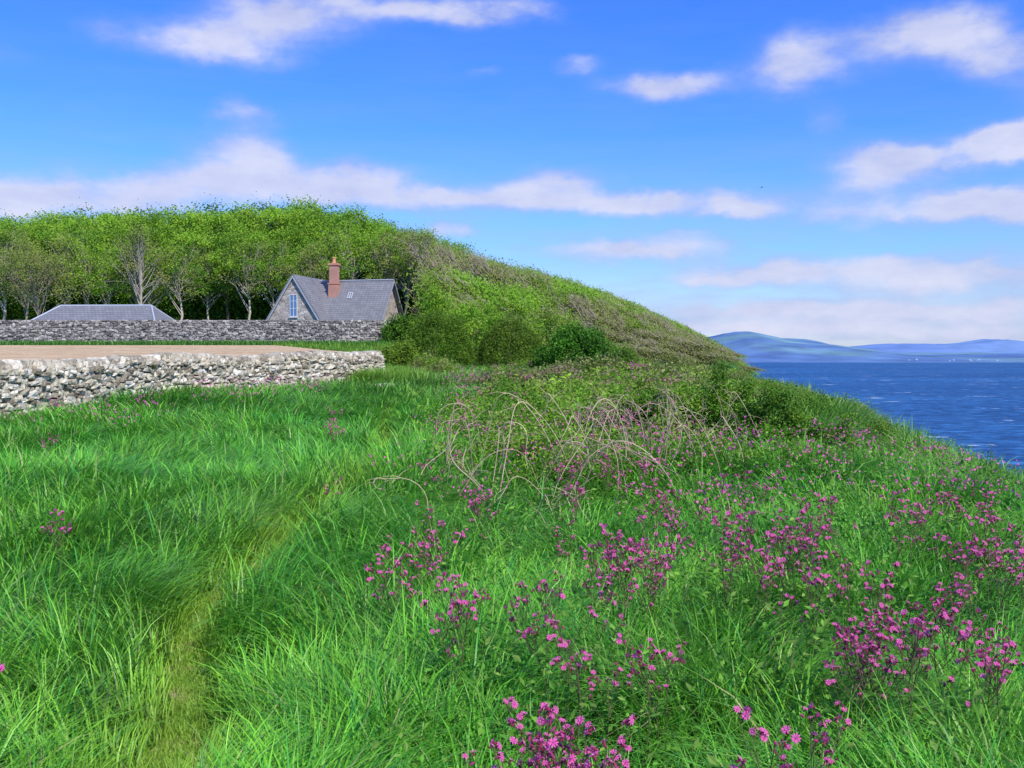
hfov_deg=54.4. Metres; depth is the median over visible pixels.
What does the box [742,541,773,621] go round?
campion plant
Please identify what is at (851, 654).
campion plant
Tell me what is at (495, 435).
bramble bush
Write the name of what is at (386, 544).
campion plant
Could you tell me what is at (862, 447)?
bramble bush
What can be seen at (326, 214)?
woodland tree
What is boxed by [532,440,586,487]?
bramble cane
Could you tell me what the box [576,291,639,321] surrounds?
windswept tree
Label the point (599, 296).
windswept tree
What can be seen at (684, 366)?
scrub bush
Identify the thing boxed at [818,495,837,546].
campion plant
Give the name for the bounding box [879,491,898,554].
campion plant
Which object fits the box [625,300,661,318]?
windswept tree
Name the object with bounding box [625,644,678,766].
campion plant
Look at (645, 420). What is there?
bramble cane
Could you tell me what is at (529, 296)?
windswept tree
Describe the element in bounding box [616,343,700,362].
windswept tree
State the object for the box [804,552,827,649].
campion plant
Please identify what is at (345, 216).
woodland tree
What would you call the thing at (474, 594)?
campion plant
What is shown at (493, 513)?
campion plant
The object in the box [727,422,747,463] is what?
bramble cane
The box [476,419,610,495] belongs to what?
bramble bush
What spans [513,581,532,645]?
campion plant
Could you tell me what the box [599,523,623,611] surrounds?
campion plant
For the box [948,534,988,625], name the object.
campion plant
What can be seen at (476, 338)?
windswept tree
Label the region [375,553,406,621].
campion plant
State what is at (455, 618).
campion plant
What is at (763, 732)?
campion plant
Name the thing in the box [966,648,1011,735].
campion plant
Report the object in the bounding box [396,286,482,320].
windswept tree
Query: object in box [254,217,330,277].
woodland tree
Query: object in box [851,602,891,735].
campion plant
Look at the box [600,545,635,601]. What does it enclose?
campion plant
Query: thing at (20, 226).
woodland tree
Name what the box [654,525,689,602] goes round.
campion plant
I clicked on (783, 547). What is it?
campion plant
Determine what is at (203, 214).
woodland tree
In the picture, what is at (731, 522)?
campion plant
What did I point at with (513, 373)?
scrub bush
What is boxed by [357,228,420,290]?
woodland tree
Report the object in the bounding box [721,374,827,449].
bush
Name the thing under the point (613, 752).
campion plant
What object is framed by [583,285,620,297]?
windswept tree
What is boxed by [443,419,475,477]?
bramble cane
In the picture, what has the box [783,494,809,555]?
campion plant
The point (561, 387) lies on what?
bramble bush
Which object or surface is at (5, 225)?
woodland tree
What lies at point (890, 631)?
campion plant
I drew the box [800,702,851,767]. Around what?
campion plant
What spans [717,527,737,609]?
campion plant
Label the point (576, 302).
windswept tree
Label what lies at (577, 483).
campion plant
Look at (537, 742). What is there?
campion plant
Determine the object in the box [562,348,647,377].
scrub bush
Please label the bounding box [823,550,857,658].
campion plant
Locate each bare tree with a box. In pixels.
[0,233,91,315]
[104,220,174,304]
[387,223,444,278]
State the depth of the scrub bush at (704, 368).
43.87 m
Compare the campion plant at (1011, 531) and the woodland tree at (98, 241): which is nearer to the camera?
the campion plant at (1011, 531)
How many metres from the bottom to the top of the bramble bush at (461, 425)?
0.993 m
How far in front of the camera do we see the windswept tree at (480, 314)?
81.43 m
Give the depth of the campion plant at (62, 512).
6.36 m
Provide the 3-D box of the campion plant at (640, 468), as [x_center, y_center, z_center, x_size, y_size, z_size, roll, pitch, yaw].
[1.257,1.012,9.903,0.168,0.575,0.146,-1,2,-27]
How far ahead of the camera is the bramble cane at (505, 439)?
10.95 m
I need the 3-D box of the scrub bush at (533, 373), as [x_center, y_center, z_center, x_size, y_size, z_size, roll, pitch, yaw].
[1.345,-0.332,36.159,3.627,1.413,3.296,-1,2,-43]
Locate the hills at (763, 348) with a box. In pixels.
[708,331,1023,362]
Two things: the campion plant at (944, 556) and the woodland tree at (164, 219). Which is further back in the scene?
the woodland tree at (164, 219)
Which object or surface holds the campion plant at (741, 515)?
on the ground at (374, 580)
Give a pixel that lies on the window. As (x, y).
(293, 298)
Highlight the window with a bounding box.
[288,294,297,317]
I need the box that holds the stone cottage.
[266,257,402,319]
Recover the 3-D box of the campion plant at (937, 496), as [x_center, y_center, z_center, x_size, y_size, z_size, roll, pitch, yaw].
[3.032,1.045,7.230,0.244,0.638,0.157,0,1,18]
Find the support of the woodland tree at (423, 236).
on the ground at (374, 580)
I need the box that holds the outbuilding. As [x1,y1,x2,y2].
[31,305,173,319]
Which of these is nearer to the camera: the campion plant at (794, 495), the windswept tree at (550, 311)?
the campion plant at (794, 495)
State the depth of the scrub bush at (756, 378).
36.78 m
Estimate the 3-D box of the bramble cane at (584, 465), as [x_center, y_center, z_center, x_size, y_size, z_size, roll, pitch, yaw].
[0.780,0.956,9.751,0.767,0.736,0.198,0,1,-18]
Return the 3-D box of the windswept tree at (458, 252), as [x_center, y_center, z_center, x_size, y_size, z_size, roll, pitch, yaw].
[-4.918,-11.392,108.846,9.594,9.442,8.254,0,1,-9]
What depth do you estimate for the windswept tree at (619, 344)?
73.62 m
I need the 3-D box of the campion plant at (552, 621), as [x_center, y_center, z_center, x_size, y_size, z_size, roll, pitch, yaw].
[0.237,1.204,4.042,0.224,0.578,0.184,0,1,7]
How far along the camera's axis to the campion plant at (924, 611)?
4.43 m
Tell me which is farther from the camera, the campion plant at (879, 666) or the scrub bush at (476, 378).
the scrub bush at (476, 378)
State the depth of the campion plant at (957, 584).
4.71 m
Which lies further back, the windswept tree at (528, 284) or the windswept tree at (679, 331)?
the windswept tree at (528, 284)
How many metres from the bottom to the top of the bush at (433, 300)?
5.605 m
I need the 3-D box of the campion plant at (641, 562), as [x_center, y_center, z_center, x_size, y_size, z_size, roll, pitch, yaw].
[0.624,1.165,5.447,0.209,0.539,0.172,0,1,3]
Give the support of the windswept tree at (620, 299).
on the ground at (374, 580)
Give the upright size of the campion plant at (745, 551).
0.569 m
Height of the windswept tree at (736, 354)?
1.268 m
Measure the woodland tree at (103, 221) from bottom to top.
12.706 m
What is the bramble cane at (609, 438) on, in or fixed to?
on the ground at (374, 580)
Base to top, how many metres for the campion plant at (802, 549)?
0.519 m
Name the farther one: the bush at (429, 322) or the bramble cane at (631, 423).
the bush at (429, 322)
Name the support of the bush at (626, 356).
on the ground at (374, 580)
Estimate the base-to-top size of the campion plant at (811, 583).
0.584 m
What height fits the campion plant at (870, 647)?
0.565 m
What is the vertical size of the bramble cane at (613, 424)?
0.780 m
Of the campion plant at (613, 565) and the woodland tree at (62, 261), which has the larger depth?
the woodland tree at (62, 261)
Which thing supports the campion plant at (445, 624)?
on the ground at (374, 580)
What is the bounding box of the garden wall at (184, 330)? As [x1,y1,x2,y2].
[0,319,402,342]
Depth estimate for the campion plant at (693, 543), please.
6.49 m
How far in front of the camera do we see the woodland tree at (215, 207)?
130.58 m
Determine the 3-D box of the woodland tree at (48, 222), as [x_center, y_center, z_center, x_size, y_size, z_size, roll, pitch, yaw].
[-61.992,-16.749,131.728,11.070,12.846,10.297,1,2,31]
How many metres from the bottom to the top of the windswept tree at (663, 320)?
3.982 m
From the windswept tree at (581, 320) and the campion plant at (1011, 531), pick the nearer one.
the campion plant at (1011, 531)
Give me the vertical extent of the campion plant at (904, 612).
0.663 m
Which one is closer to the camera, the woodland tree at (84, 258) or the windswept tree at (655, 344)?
the windswept tree at (655, 344)
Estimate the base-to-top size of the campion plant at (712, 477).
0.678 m
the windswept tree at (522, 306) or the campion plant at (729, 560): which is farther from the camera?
the windswept tree at (522, 306)
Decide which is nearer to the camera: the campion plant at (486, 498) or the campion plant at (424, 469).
the campion plant at (486, 498)
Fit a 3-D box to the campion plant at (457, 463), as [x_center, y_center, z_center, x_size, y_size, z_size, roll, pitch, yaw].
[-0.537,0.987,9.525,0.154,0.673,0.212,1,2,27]
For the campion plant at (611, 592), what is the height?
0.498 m
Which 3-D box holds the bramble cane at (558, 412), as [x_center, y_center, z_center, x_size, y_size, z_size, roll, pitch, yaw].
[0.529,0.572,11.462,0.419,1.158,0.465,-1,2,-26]
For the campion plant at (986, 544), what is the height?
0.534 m
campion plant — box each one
[0,663,4,764]
[41,440,57,455]
[41,517,70,597]
[48,509,71,576]
[322,423,334,448]
[324,477,341,514]
[363,557,401,645]
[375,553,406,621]
[377,558,406,626]
[378,534,404,576]
[384,543,412,634]
[405,568,430,619]
[408,553,431,602]
[411,526,438,597]
[415,457,431,497]
[415,499,436,550]
[415,541,439,600]
[418,529,441,586]
[420,563,444,622]
[422,600,469,690]
[430,610,477,723]
[431,470,451,520]
[432,521,459,570]
[433,571,470,672]
[439,520,467,570]
[443,574,490,698]
[444,587,485,695]
[450,453,463,499]
[460,471,472,510]
[462,750,497,767]
[468,487,490,552]
[469,487,484,532]
[469,492,489,551]
[469,509,499,558]
[488,736,547,767]
[502,696,560,760]
[503,594,548,696]
[506,703,553,767]
[509,732,559,767]
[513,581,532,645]
[517,612,559,708]
[520,718,581,767]
[527,750,572,767]
[532,571,565,707]
[532,737,559,767]
[532,755,547,767]
[536,747,589,767]
[543,606,597,738]
[546,721,598,767]
[549,637,583,761]
[552,517,574,571]
[556,534,575,586]
[557,463,575,486]
[557,465,574,515]
[558,733,631,767]
[559,483,584,525]
[561,486,579,552]
[561,757,573,767]
[564,453,581,483]
[570,482,584,532]
[571,713,636,767]
[572,649,596,763]
[579,541,601,609]
[582,651,622,761]
[583,553,611,619]
[583,576,616,695]
[586,430,600,472]
[595,559,627,620]
[596,552,622,628]
[599,470,612,513]
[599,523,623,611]
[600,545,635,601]
[601,535,640,613]
[601,572,638,656]
[602,749,618,767]
[603,455,610,498]
[607,537,633,603]
[607,549,643,610]
[608,547,627,607]
[608,556,638,623]
[612,465,626,523]
[614,530,640,586]
[616,477,632,515]
[616,544,644,618]
[616,632,660,767]
[620,542,634,594]
[625,568,665,635]
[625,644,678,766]
[629,458,645,499]
[629,548,671,625]
[634,461,648,501]
[634,541,675,608]
[635,507,657,559]
[636,538,671,622]
[637,552,668,632]
[638,487,667,551]
[640,470,658,506]
[641,513,669,606]
[643,541,665,600]
[645,499,669,541]
[647,553,674,625]
[647,638,686,760]
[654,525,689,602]
[656,489,674,540]
[660,536,683,602]
[662,496,680,555]
[666,507,681,550]
[670,513,704,586]
[680,511,710,568]
[693,498,710,549]
[709,508,732,577]
[711,473,728,544]
[711,553,737,619]
[712,511,736,592]
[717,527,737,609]
[718,513,752,613]
[719,533,740,621]
[719,546,752,638]
[725,500,746,538]
[731,754,745,767]
[732,502,763,571]
[733,705,800,767]
[734,470,753,511]
[734,527,757,612]
[736,509,756,579]
[739,536,777,612]
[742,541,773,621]
[742,548,774,642]
[743,531,778,617]
[747,483,769,510]
[755,559,786,645]
[762,485,773,523]
[765,527,785,598]
[769,516,798,615]
[769,535,799,582]
[771,731,830,767]
[772,471,786,515]
[772,508,806,592]
[773,534,805,601]
[773,557,798,656]
[774,548,803,628]
[776,536,808,610]
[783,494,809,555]
[783,525,820,617]
[790,530,821,613]
[796,524,827,595]
[798,562,828,669]
[799,497,826,566]
[800,571,824,660]
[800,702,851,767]
[801,514,830,581]
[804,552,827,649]
[808,711,836,767]
[810,510,838,570]
[813,575,850,669]
[814,493,836,554]
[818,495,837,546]
[822,655,877,749]
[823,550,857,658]
[825,523,857,576]
[831,627,879,730]
[832,622,888,723]
[835,608,892,735]
[836,626,876,763]
[836,633,883,767]
[842,633,879,752]
[843,626,884,725]
[847,618,886,720]
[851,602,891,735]
[853,635,895,743]
[854,645,902,752]
[860,569,893,664]
[862,560,901,664]
[863,605,894,720]
[868,578,894,680]
[877,634,931,743]
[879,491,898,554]
[883,601,927,697]
[884,508,914,568]
[885,626,921,728]
[889,613,926,759]
[893,510,913,564]
[894,510,926,572]
[894,609,949,739]
[894,631,929,737]
[898,499,923,566]
[902,617,934,700]
[906,499,933,559]
[906,588,952,723]
[909,509,942,564]
[912,484,946,548]
[912,617,979,734]
[927,533,962,627]
[933,602,966,704]
[934,579,963,663]
[936,492,951,536]
[936,493,960,556]
[938,477,958,527]
[938,580,971,655]
[948,491,973,549]
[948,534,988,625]
[948,572,976,645]
[955,607,993,688]
[956,537,982,612]
[957,546,984,640]
[958,644,993,739]
[963,514,998,613]
[966,620,1015,743]
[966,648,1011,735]
[970,538,992,618]
[971,536,1014,638]
[973,503,995,580]
[973,621,1008,719]
[976,491,996,542]
[976,636,1020,752]
[980,502,996,552]
[982,495,992,532]
[983,640,1023,737]
[984,539,1003,627]
[985,553,1022,630]
[986,546,1013,619]
[990,516,1020,586]
[993,541,1023,623]
[1005,567,1023,625]
[1007,525,1023,602]
[1008,535,1023,619]
[1012,547,1023,615]
[1018,548,1023,646]
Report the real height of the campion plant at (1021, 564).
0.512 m
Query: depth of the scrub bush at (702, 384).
23.28 m
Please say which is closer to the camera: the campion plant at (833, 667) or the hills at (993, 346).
the campion plant at (833, 667)
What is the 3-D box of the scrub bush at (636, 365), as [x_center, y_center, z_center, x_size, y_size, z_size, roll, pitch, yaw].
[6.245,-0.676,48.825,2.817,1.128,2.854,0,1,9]
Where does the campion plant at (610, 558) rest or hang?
on the ground at (374, 580)
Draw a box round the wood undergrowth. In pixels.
[0,270,421,319]
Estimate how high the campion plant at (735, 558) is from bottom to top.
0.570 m
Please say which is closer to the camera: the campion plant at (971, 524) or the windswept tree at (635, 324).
the campion plant at (971, 524)
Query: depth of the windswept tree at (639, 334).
77.92 m
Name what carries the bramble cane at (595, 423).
on the ground at (374, 580)
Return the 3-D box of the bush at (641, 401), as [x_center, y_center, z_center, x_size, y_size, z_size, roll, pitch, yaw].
[2.056,0.524,14.376,1.830,1.251,1.798,-1,2,-33]
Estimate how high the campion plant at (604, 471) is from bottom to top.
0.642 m
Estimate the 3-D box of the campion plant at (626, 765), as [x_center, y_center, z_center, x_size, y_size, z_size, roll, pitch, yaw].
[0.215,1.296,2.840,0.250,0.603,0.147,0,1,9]
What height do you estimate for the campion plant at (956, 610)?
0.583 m
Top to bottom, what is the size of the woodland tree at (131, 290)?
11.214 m
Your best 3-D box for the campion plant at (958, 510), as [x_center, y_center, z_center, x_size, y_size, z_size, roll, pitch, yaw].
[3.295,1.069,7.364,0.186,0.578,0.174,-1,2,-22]
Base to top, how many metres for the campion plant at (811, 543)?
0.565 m
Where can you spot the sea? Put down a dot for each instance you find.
(978, 405)
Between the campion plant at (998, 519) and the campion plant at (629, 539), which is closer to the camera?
the campion plant at (629, 539)
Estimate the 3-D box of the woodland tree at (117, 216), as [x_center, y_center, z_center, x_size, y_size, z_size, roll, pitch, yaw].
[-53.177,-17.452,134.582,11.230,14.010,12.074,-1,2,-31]
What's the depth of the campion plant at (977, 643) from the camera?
3.83 m
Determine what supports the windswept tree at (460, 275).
on the ground at (374, 580)
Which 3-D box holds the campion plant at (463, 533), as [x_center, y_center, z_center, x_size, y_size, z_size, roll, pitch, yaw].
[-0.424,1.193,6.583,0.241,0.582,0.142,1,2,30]
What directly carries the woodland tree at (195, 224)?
on the ground at (374, 580)
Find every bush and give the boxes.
[368,336,423,366]
[376,313,416,341]
[398,349,460,368]
[399,306,480,365]
[404,355,433,367]
[409,281,468,349]
[409,355,459,375]
[410,404,470,433]
[412,388,497,419]
[420,376,534,425]
[420,399,513,438]
[422,427,508,479]
[423,352,436,360]
[428,295,509,361]
[430,417,564,474]
[441,357,461,368]
[445,367,541,410]
[457,372,575,435]
[458,396,589,457]
[461,369,501,385]
[465,365,543,402]
[469,310,544,366]
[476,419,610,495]
[485,364,526,373]
[491,365,532,380]
[501,365,605,406]
[503,412,639,478]
[505,382,585,425]
[508,356,580,384]
[508,357,537,367]
[512,360,563,380]
[517,371,593,406]
[519,295,588,361]
[523,430,679,501]
[527,319,619,368]
[528,385,625,438]
[532,362,579,382]
[537,354,595,370]
[537,375,633,412]
[542,367,605,387]
[553,391,705,457]
[554,361,584,373]
[556,361,624,381]
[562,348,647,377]
[575,361,681,405]
[579,362,672,390]
[581,436,705,488]
[585,372,690,420]
[588,377,711,441]
[601,362,647,381]
[604,342,645,366]
[618,360,707,385]
[620,412,747,468]
[622,361,648,370]
[635,356,662,365]
[637,357,685,377]
[637,378,733,408]
[639,356,678,371]
[653,363,691,377]
[658,368,711,391]
[667,355,771,440]
[671,359,695,368]
[672,357,708,366]
[675,361,716,377]
[680,366,732,386]
[682,407,786,470]
[718,368,747,374]
[718,371,748,381]
[720,368,750,378]
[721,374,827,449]
[729,388,768,400]
[743,380,772,389]
[744,376,768,382]
[753,417,821,466]
[757,383,839,416]
[781,440,849,466]
[811,412,866,457]
[815,390,876,412]
[845,436,896,467]
[860,414,899,444]
[967,468,1018,493]
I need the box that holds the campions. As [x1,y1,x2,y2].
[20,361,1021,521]
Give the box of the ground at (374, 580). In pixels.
[0,302,1023,767]
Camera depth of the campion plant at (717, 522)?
6.39 m
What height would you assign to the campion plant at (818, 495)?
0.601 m
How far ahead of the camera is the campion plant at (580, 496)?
8.02 m
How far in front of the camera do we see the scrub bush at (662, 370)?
22.66 m
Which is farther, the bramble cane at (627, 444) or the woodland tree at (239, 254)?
the woodland tree at (239, 254)
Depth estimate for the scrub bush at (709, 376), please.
33.35 m
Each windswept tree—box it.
[387,242,437,298]
[396,262,500,311]
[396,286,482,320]
[405,259,489,311]
[407,250,474,294]
[415,236,470,274]
[427,236,484,269]
[435,265,511,314]
[438,241,469,265]
[439,286,501,319]
[448,245,520,289]
[454,300,489,323]
[455,248,513,279]
[469,329,497,356]
[475,283,548,318]
[480,274,554,303]
[483,289,545,320]
[485,250,521,277]
[485,313,540,333]
[497,259,559,294]
[502,269,553,297]
[504,309,543,326]
[513,263,559,281]
[520,265,556,284]
[531,286,579,317]
[534,304,579,329]
[538,275,619,307]
[538,277,582,301]
[544,273,570,289]
[544,308,590,326]
[549,274,589,291]
[550,290,627,327]
[553,277,585,287]
[562,287,626,315]
[567,303,633,339]
[572,320,629,343]
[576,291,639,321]
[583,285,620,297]
[584,286,635,313]
[588,340,670,360]
[592,288,636,307]
[603,311,652,343]
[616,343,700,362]
[617,314,669,343]
[617,326,696,356]
[620,306,676,340]
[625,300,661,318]
[628,338,710,360]
[630,305,655,317]
[644,311,677,331]
[658,318,695,335]
[658,335,740,361]
[659,332,726,352]
[662,327,707,349]
[663,329,730,354]
[682,349,754,366]
[686,328,718,342]
[720,350,756,357]
[737,364,769,372]
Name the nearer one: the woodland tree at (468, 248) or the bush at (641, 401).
the bush at (641, 401)
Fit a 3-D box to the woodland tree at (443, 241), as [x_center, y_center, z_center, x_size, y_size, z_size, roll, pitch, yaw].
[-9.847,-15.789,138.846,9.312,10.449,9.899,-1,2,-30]
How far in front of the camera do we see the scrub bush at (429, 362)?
51.42 m
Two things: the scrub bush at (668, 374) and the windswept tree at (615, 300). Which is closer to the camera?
the scrub bush at (668, 374)
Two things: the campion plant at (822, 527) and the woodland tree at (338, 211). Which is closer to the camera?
the campion plant at (822, 527)
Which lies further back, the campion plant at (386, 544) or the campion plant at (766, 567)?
the campion plant at (386, 544)
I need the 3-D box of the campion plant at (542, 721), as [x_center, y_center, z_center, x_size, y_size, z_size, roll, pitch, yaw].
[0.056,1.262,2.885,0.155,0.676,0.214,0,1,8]
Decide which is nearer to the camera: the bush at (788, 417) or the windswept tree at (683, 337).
the bush at (788, 417)
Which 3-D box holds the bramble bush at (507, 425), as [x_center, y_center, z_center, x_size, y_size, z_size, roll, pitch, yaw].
[0.362,0.732,13.516,2.282,1.168,2.122,0,1,-16]
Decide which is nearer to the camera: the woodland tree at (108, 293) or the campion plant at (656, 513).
the campion plant at (656, 513)
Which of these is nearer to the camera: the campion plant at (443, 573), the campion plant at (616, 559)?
the campion plant at (443, 573)
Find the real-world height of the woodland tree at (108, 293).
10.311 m
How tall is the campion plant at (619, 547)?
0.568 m
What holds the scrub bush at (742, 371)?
on the ground at (374, 580)
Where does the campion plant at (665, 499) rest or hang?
on the ground at (374, 580)
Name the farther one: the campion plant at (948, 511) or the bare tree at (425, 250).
the bare tree at (425, 250)
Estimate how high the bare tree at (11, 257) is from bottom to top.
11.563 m
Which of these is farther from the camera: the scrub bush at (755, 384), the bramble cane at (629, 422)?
the scrub bush at (755, 384)
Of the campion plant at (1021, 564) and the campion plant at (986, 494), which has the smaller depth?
the campion plant at (1021, 564)
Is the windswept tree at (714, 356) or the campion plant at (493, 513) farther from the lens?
the windswept tree at (714, 356)
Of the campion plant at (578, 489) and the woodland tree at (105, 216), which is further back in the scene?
the woodland tree at (105, 216)
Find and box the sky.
[0,0,1023,346]
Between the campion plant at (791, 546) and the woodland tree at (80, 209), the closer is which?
the campion plant at (791, 546)
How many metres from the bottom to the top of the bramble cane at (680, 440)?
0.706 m
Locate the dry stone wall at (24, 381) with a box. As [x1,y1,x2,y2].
[0,350,384,420]
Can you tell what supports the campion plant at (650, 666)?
on the ground at (374, 580)
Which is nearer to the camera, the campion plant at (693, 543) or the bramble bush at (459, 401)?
the campion plant at (693, 543)
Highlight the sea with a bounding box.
[744,363,1023,478]
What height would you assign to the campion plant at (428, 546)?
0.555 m
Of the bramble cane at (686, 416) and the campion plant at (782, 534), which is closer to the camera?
the campion plant at (782, 534)
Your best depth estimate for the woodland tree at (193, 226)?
131.28 m
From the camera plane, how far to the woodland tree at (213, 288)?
114.27 m
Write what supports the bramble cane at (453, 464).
on the ground at (374, 580)
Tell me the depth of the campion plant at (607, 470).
10.12 m
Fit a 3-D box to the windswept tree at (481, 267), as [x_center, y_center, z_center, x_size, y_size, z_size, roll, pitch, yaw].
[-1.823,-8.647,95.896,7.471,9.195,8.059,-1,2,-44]
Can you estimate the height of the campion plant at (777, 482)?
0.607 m
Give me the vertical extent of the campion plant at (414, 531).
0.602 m
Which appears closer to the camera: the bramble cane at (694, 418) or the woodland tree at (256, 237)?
the bramble cane at (694, 418)
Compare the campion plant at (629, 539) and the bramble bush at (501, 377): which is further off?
the bramble bush at (501, 377)
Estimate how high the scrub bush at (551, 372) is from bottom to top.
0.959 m
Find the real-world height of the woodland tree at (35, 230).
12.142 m
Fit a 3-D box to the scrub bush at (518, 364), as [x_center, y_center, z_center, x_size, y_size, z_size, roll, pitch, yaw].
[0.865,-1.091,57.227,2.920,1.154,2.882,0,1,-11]
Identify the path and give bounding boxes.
[130,426,387,767]
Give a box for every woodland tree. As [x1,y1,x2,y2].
[0,210,45,311]
[0,213,37,242]
[0,216,38,262]
[0,217,67,287]
[0,222,41,319]
[0,232,62,319]
[19,217,87,305]
[21,210,75,248]
[24,228,101,304]
[25,210,63,228]
[39,208,72,220]
[39,218,124,304]
[43,216,113,297]
[51,229,131,304]
[57,197,117,229]
[57,212,90,229]
[58,206,95,237]
[74,248,135,304]
[79,211,133,300]
[83,222,151,299]
[84,212,153,274]
[91,205,145,238]
[102,238,168,304]
[108,203,184,255]
[113,220,194,309]
[116,205,196,277]
[119,247,180,306]
[142,240,211,319]
[143,206,195,233]
[149,203,201,223]
[160,210,235,271]
[165,228,242,316]
[179,198,260,215]
[179,214,237,248]
[180,247,237,319]
[182,215,268,319]
[183,204,216,232]
[185,194,263,255]
[193,209,268,272]
[195,224,263,304]
[207,201,271,236]
[211,236,276,319]
[230,191,302,250]
[232,230,300,297]
[235,238,299,307]
[242,203,311,231]
[245,203,324,272]
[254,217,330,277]
[258,243,312,298]
[261,199,343,275]
[269,194,334,254]
[277,245,339,292]
[280,205,357,249]
[294,235,357,279]
[310,225,384,279]
[312,218,392,279]
[314,202,388,277]
[317,195,373,223]
[323,209,360,279]
[347,218,421,286]
[349,218,400,279]
[353,210,392,278]
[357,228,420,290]
[373,221,434,316]
[390,225,451,251]
[393,238,465,282]
[434,231,458,250]
[450,236,480,255]
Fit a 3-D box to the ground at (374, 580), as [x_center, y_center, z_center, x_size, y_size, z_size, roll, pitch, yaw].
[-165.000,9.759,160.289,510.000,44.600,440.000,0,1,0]
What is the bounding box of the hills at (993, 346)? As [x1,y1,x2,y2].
[850,339,1023,352]
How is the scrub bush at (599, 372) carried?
on the ground at (374, 580)
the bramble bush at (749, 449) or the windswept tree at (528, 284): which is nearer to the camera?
the bramble bush at (749, 449)
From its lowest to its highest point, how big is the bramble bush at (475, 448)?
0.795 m
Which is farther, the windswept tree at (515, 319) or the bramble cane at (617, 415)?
the windswept tree at (515, 319)
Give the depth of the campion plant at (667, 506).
7.48 m
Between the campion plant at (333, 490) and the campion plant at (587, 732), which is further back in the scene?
the campion plant at (333, 490)
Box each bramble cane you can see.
[367,471,427,504]
[373,468,409,489]
[421,426,484,502]
[429,403,483,456]
[435,408,475,450]
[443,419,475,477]
[444,450,462,472]
[447,403,486,459]
[447,441,482,490]
[451,449,538,503]
[477,392,560,478]
[484,470,550,510]
[486,423,515,491]
[495,401,565,491]
[495,421,527,482]
[527,481,564,519]
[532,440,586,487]
[533,421,635,505]
[535,385,577,451]
[549,440,608,501]
[550,409,588,471]
[551,412,625,503]
[551,474,600,526]
[552,432,661,509]
[562,444,627,505]
[571,396,580,443]
[578,434,683,505]
[578,441,675,499]
[579,398,604,456]
[584,384,609,444]
[585,390,626,473]
[588,409,631,460]
[588,411,620,451]
[589,398,630,458]
[596,407,643,469]
[603,404,644,459]
[606,390,646,475]
[615,400,637,454]
[615,403,698,466]
[619,395,636,447]
[619,397,661,464]
[625,404,647,440]
[630,419,651,454]
[645,385,692,461]
[645,386,680,479]
[649,379,673,445]
[653,406,719,479]
[657,385,681,456]
[663,393,690,458]
[665,416,713,471]
[688,408,711,439]
[695,377,725,438]
[705,410,743,466]
[718,389,762,444]
[719,393,743,453]
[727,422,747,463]
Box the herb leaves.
[334,393,1023,767]
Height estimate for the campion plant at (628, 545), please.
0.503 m
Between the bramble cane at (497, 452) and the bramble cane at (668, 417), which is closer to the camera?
the bramble cane at (497, 452)
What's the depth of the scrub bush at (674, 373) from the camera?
32.99 m
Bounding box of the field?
[0,345,339,359]
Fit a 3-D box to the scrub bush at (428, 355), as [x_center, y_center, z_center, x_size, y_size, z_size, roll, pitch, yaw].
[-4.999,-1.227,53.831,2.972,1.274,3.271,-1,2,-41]
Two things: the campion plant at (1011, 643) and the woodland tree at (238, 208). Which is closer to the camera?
the campion plant at (1011, 643)
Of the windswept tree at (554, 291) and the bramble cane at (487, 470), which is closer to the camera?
the bramble cane at (487, 470)
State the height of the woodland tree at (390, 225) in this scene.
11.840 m
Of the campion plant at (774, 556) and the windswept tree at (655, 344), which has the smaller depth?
the campion plant at (774, 556)
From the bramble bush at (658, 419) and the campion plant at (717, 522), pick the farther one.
the bramble bush at (658, 419)
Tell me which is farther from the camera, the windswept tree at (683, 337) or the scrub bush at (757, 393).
the windswept tree at (683, 337)
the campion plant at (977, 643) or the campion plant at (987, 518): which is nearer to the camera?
the campion plant at (977, 643)
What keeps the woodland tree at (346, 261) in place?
on the ground at (374, 580)
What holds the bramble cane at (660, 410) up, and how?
on the ground at (374, 580)
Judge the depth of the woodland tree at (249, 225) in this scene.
127.14 m
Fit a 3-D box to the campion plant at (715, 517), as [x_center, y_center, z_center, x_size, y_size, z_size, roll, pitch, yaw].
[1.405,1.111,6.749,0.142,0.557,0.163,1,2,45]
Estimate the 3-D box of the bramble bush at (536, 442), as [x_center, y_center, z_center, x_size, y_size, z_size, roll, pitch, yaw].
[0.757,0.851,12.038,1.996,1.022,1.856,0,1,6]
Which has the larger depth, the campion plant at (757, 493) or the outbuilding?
the outbuilding
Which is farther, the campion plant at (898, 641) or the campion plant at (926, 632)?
the campion plant at (926, 632)
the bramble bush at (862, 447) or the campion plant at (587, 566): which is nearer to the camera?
the campion plant at (587, 566)
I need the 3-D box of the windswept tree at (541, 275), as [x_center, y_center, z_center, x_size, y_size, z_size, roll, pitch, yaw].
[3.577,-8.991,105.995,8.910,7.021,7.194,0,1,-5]
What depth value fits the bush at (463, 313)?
72.24 m
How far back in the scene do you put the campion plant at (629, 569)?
5.50 m
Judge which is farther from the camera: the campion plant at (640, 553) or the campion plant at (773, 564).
the campion plant at (640, 553)
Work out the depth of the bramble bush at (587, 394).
19.30 m
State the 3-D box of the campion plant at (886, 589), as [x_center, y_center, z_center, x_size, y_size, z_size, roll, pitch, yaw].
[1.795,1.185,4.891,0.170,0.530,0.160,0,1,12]
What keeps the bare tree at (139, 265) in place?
on the ground at (374, 580)
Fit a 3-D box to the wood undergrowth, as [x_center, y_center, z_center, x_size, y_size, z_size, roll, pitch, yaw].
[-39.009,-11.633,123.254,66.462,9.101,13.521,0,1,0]
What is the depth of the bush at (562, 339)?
54.18 m
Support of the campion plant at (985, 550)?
on the ground at (374, 580)
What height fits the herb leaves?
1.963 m
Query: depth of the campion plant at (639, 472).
9.76 m

